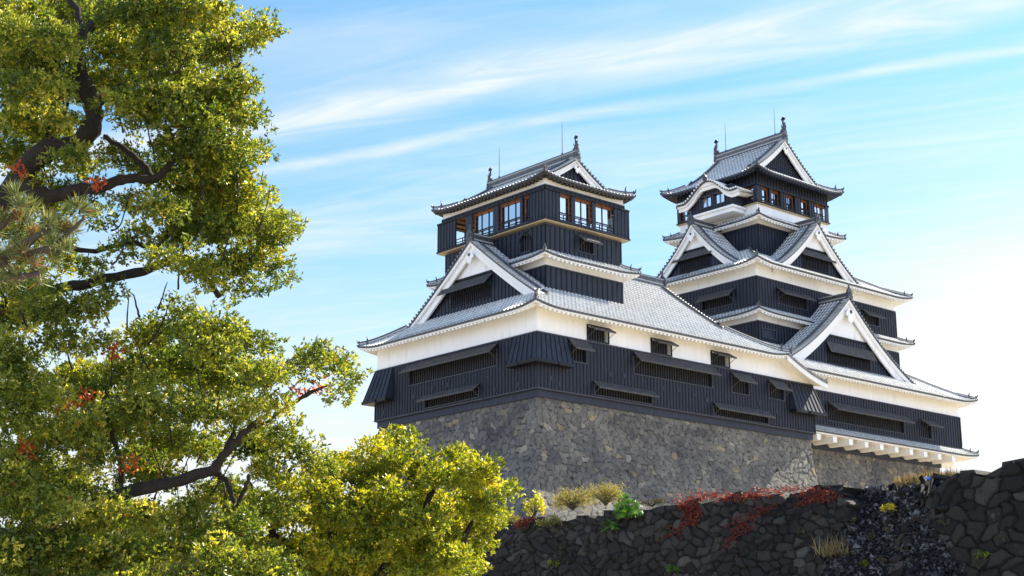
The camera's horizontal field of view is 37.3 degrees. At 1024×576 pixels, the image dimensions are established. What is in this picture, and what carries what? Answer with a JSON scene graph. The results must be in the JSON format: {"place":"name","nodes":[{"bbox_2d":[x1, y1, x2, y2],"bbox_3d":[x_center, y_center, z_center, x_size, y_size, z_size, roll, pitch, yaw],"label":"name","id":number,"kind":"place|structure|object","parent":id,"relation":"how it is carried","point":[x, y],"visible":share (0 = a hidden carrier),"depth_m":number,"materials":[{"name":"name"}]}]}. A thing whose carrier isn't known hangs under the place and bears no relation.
{"place":"outdoors","nodes":[
{"label":"outdoors","id":0,"kind":"place"},
{"bbox_2d":[0,538,300,575],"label":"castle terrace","id":1,"kind":"structure","parent":0,"point":[151,569],"depth_m":167.49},
{"bbox_2d":[357,135,827,526],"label":"castle keep","id":2,"kind":"structure","parent":1,"relation":"on","point":[546,342],"depth_m":132.29,"materials":[{"name":"stone"}]},
{"bbox_2d":[416,383,479,407],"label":"window","id":3,"kind":"structure","parent":2,"relation":"in","point":[471,387],"depth_m":129.85,"materials":[{"name":"black wood"}]},
{"bbox_2d":[399,343,497,383],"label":"window","id":4,"kind":"structure","parent":2,"relation":"in","point":[481,350],"depth_m":130.55,"materials":[{"name":"black wood"}]},
{"bbox_2d":[474,209,492,234],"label":"window frame","id":5,"kind":"structure","parent":2,"relation":"in","point":[483,221],"depth_m":137.56,"materials":[{"name":"brown wood"}]},
{"bbox_2d":[501,198,523,228],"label":"window frame","id":6,"kind":"structure","parent":2,"relation":"in","point":[511,211],"depth_m":134.83,"materials":[{"name":"brown wood"}]},
{"bbox_2d":[517,232,531,254],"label":"window","id":7,"kind":"structure","parent":2,"relation":"in","point":[530,241],"depth_m":132.90,"materials":[{"name":"black wood"}]},
{"bbox_2d":[525,196,528,220],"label":"window frame","id":8,"kind":"structure","parent":2,"relation":"in","point":[526,198],"depth_m":133.29,"materials":[{"name":"brown wood"}]},
{"bbox_2d":[560,195,569,221],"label":"window frame","id":9,"kind":"structure","parent":2,"relation":"in","point":[564,201],"depth_m":133.00,"materials":[{"name":"brown wood"}]},
{"bbox_2d":[568,338,594,361],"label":"window","id":10,"kind":"structure","parent":2,"relation":"in","point":[583,345],"depth_m":125.58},
{"bbox_2d":[575,199,589,226],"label":"window frame","id":11,"kind":"structure","parent":2,"relation":"in","point":[582,209],"depth_m":134.37,"materials":[{"name":"brown wood"}]},
{"bbox_2d":[577,234,602,252],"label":"window","id":12,"kind":"structure","parent":2,"relation":"in","point":[588,239],"depth_m":133.75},
{"bbox_2d":[588,324,615,341],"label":"window","id":13,"kind":"structure","parent":2,"relation":"in","point":[596,328],"depth_m":127.69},
{"bbox_2d":[596,205,611,232],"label":"window frame","id":14,"kind":"structure","parent":2,"relation":"in","point":[603,214],"depth_m":136.09,"materials":[{"name":"brown wood"}]},
{"bbox_2d":[593,380,659,403],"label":"window","id":15,"kind":"structure","parent":2,"relation":"in","point":[609,386],"depth_m":128.12,"materials":[{"name":"black wood"}]},
{"bbox_2d":[652,338,678,353],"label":"window","id":16,"kind":"structure","parent":2,"relation":"in","point":[659,341],"depth_m":132.55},
{"bbox_2d":[633,351,720,386],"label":"window","id":17,"kind":"structure","parent":2,"relation":"in","point":[649,358],"depth_m":132.84,"materials":[{"name":"black wood"}]},
{"bbox_2d":[712,350,736,365],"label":"window","id":18,"kind":"structure","parent":2,"relation":"in","point":[719,354],"depth_m":137.46,"materials":[{"name":"black wood"}]},
{"bbox_2d":[731,372,757,393],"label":"window","id":19,"kind":"structure","parent":2,"relation":"in","point":[744,378],"depth_m":138.57,"materials":[{"name":"black wood"}]},
{"bbox_2d":[713,402,775,423],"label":"window","id":20,"kind":"structure","parent":2,"relation":"in","point":[721,406],"depth_m":137.83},
{"bbox_2d":[768,379,792,399],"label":"window","id":21,"kind":"structure","parent":2,"relation":"in","point":[778,385],"depth_m":141.92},
{"bbox_2d":[655,117,978,488],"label":"castle keep","id":22,"kind":"structure","parent":1,"relation":"on","point":[754,255],"depth_m":161.90,"materials":[{"name":"wood"}]},
{"bbox_2d":[682,212,686,221],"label":"window frame","id":23,"kind":"structure","parent":22,"relation":"in","point":[684,214],"depth_m":171.86,"materials":[{"name":"brown wood"}]},
{"bbox_2d":[702,196,710,207],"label":"window","id":24,"kind":"structure","parent":22,"relation":"in","point":[706,201],"depth_m":166.88,"materials":[{"name":"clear glass"}]},
{"bbox_2d":[695,288,733,309],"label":"window","id":25,"kind":"structure","parent":22,"relation":"in","point":[725,293],"depth_m":159.55,"materials":[{"name":"black wood"}]},
{"bbox_2d":[715,193,723,203],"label":"window","id":26,"kind":"structure","parent":22,"relation":"in","point":[719,198],"depth_m":165.52,"materials":[{"name":"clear glass"}]},
{"bbox_2d":[747,187,753,201],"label":"window frame","id":27,"kind":"structure","parent":22,"relation":"in","point":[751,188],"depth_m":164.83,"materials":[{"name":"brown wood"}]},
{"bbox_2d":[762,188,767,202],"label":"window frame","id":28,"kind":"structure","parent":22,"relation":"in","point":[764,191],"depth_m":165.16,"materials":[{"name":"brown wood"}]},
{"bbox_2d":[768,190,778,205],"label":"window frame","id":29,"kind":"structure","parent":22,"relation":"in","point":[774,194],"depth_m":166.21,"materials":[{"name":"brown wood"}]},
{"bbox_2d":[787,196,792,210],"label":"window frame","id":30,"kind":"structure","parent":22,"relation":"in","point":[789,199],"depth_m":167.96,"materials":[{"name":"brown wood"}]},
{"bbox_2d":[777,287,816,308],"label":"window","id":31,"kind":"structure","parent":22,"relation":"in","point":[785,291],"depth_m":159.41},
{"bbox_2d":[801,200,806,214],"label":"window frame","id":32,"kind":"structure","parent":22,"relation":"in","point":[803,204],"depth_m":169.53,"materials":[{"name":"brown wood"}]},
{"bbox_2d":[815,205,822,219],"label":"window frame","id":33,"kind":"structure","parent":22,"relation":"in","point":[820,209],"depth_m":171.32,"materials":[{"name":"brown wood"}]},
{"bbox_2d":[827,401,915,432],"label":"window","id":34,"kind":"structure","parent":22,"relation":"in","point":[842,407],"depth_m":155.38,"materials":[{"name":"black wood"}]},
{"bbox_2d":[862,309,886,325],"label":"window","id":35,"kind":"structure","parent":22,"relation":"in","point":[868,312],"depth_m":168.21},
{"bbox_2d":[920,418,943,437],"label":"window","id":36,"kind":"structure","parent":22,"relation":"in","point":[929,423],"depth_m":162.40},
{"bbox_2d":[0,0,1023,538],"label":"sky","id":37,"kind":"structure","parent":0,"point":[385,111],"materials":[{"name":"blue"}]},
{"bbox_2d":[819,502,976,575],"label":"earth slope","id":38,"kind":"structure","parent":0,"point":[823,565],"depth_m":46.75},
{"bbox_2d":[856,559,868,567],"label":"wall weed","id":39,"kind":"object","parent":38,"relation":"on","point":[864,562],"depth_m":46.34,"materials":[{"name":"green plant"}]},
{"bbox_2d":[821,475,968,575],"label":"rubble","id":40,"kind":"object","parent":38,"relation":"on","point":[926,557],"visible":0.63,"depth_m":46.46,"materials":[{"name":"stone"}]},
{"bbox_2d":[810,532,848,557],"bbox_3d":[9.729,7.985,47.068,1.065,0.921,1.750,12,-19,-40],"label":"dry weed","id":41,"kind":"object","parent":40,"relation":"on","point":[830,549],"visible":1,"depth_m":46.88,"materials":[{"name":"beige plant"}]},
{"bbox_2d":[880,502,896,511],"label":"flowering weed","id":42,"kind":"object","parent":40,"relation":"on","point":[890,507],"visible":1,"depth_m":46.74,"materials":[{"name":"yellow plant"}]},
{"bbox_2d":[892,467,965,486],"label":"dry grass","id":43,"kind":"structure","parent":38,"relation":"on","point":[905,480],"depth_m":47.89,"materials":[{"name":"beige plant"}]},
{"label":"ground","id":44,"kind":"structure","parent":0,"visible":0},
{"bbox_2d":[0,178,98,292],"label":"pine tree","id":45,"kind":"object","parent":44,"relation":"on","point":[19,247],"visible":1,"depth_m":11.98,"materials":[{"name":"green plant"}]},
{"bbox_2d":[0,0,375,575],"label":"camphor tree","id":46,"kind":"object","parent":44,"relation":"on","point":[212,198],"visible":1,"depth_m":28.13,"materials":[{"name":"green plant"}]},
{"bbox_2d":[231,423,523,575],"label":"camphor tree","id":47,"kind":"object","parent":44,"relation":"on","point":[352,532],"visible":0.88,"depth_m":31.66,"materials":[{"name":"green plant"}]},
{"bbox_2d":[183,458,1023,575],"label":"stone rampart","id":48,"kind":"object","parent":44,"relation":"on","point":[980,509],"visible":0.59,"depth_m":49.92,"materials":[{"name":"grey stone"}]},
{"bbox_2d":[496,511,522,525],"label":"shrub","id":49,"kind":"object","parent":48,"relation":"on","point":[513,518],"visible":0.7,"depth_m":59.90,"materials":[{"name":"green plant"}]},
{"bbox_2d":[513,515,536,529],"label":"shrub","id":50,"kind":"object","parent":48,"relation":"on","point":[524,524],"visible":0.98,"depth_m":58.85,"materials":[{"name":"red plant"}]},
{"bbox_2d":[521,489,547,515],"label":"shrub","id":51,"kind":"object","parent":48,"relation":"on","point":[538,504],"visible":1,"depth_m":59.39,"materials":[{"name":"yellow plant"}]},
{"bbox_2d":[536,512,566,528],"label":"shrub","id":52,"kind":"object","parent":48,"relation":"on","point":[551,522],"visible":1,"depth_m":57.48,"materials":[{"name":"green plant"}]},
{"bbox_2d":[545,560,559,569],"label":"wall weed","id":53,"kind":"object","parent":48,"relation":"attached to","point":[550,562],"depth_m":56.99,"materials":[{"name":"green plant"}]},
{"bbox_2d":[550,484,593,512],"bbox_3d":[2.174,8.051,57.863,1.360,1.247,2.442,12,-19,-40],"label":"shrub","id":54,"kind":"object","parent":48,"relation":"on","point":[572,504],"visible":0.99,"depth_m":57.67,"materials":[{"name":"yellow plant"}]},
{"bbox_2d":[583,478,625,509],"bbox_3d":[3.488,7.675,56.603,1.906,1.084,1.165,-13,-19,40],"label":"shrub","id":55,"kind":"object","parent":48,"relation":"on","point":[606,496],"visible":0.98,"depth_m":56.45,"materials":[{"name":"yellow plant"}]},
{"bbox_2d":[598,519,617,534],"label":"fan leaf plant","id":56,"kind":"object","parent":48,"relation":"on","point":[608,530],"visible":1,"depth_m":55.21,"materials":[{"name":"green plant"}]},
{"bbox_2d":[612,492,644,519],"bbox_3d":[4.106,7.853,54.761,0.627,1.041,1.436,12,-19,-40],"label":"fan leaf plant","id":57,"kind":"object","parent":48,"relation":"on","point":[623,511],"visible":1,"depth_m":54.58,"materials":[{"name":"green plant"}]},
{"bbox_2d":[638,497,666,507],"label":"shrub","id":58,"kind":"object","parent":48,"relation":"on","point":[656,501],"visible":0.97,"depth_m":54.58,"materials":[{"name":"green plant"}]},
{"bbox_2d":[664,564,681,573],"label":"wall weed","id":59,"kind":"object","parent":48,"relation":"attached to","point":[668,568],"depth_m":52.34,"materials":[{"name":"green plant"}]},
{"bbox_2d":[661,494,704,540],"bbox_3d":[5.964,8.003,52.830,1.914,1.617,0.460,-14,-20,43],"label":"red ivy","id":60,"kind":"object","parent":48,"relation":"attached to","point":[685,507],"visible":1,"depth_m":52.68,"materials":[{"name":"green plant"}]},
{"bbox_2d":[721,502,777,555],"bbox_3d":[7.916,8.022,50.445,2.405,1.745,0.433,-13,-19,41],"label":"red ivy","id":61,"kind":"object","parent":48,"relation":"attached to","point":[746,522],"visible":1,"depth_m":50.59,"materials":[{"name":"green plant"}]},
{"bbox_2d":[675,483,836,504],"bbox_3d":[8.069,6.876,50.774,0.443,0.854,7.175,12,-19,-40],"label":"red ivy","id":62,"kind":"object","parent":48,"relation":"attached to","point":[736,497],"visible":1,"depth_m":50.82,"materials":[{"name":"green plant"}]},
{"bbox_2d":[810,514,820,519],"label":"wall weed","id":63,"kind":"object","parent":48,"relation":"attached to","point":[814,517],"depth_m":48.43,"materials":[{"name":"green plant"}]},
{"bbox_2d":[793,488,842,507],"bbox_3d":[9.767,6.704,48.676,0.372,0.608,2.009,12,-19,-40],"label":"red ivy","id":64,"kind":"object","parent":48,"relation":"attached to","point":[821,497],"visible":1,"depth_m":48.67,"materials":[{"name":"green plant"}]},
{"bbox_2d":[876,555,887,563],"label":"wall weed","id":65,"kind":"object","parent":48,"relation":"attached to","point":[885,559],"depth_m":46.00,"materials":[{"name":"green plant"}]},
{"bbox_2d":[938,519,949,525],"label":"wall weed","id":66,"kind":"object","parent":48,"relation":"attached to","point":[940,522],"depth_m":44.80,"materials":[{"name":"green plant"}]},
{"bbox_2d":[972,562,987,568],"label":"wall weed","id":67,"kind":"object","parent":48,"relation":"attached to","point":[978,566],"depth_m":43.41,"materials":[{"name":"green plant"}]},
{"bbox_2d":[973,549,991,559],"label":"wall weed","id":68,"kind":"object","parent":48,"relation":"attached to","point":[978,556],"depth_m":43.44,"materials":[{"name":"green plant"}]}
]}

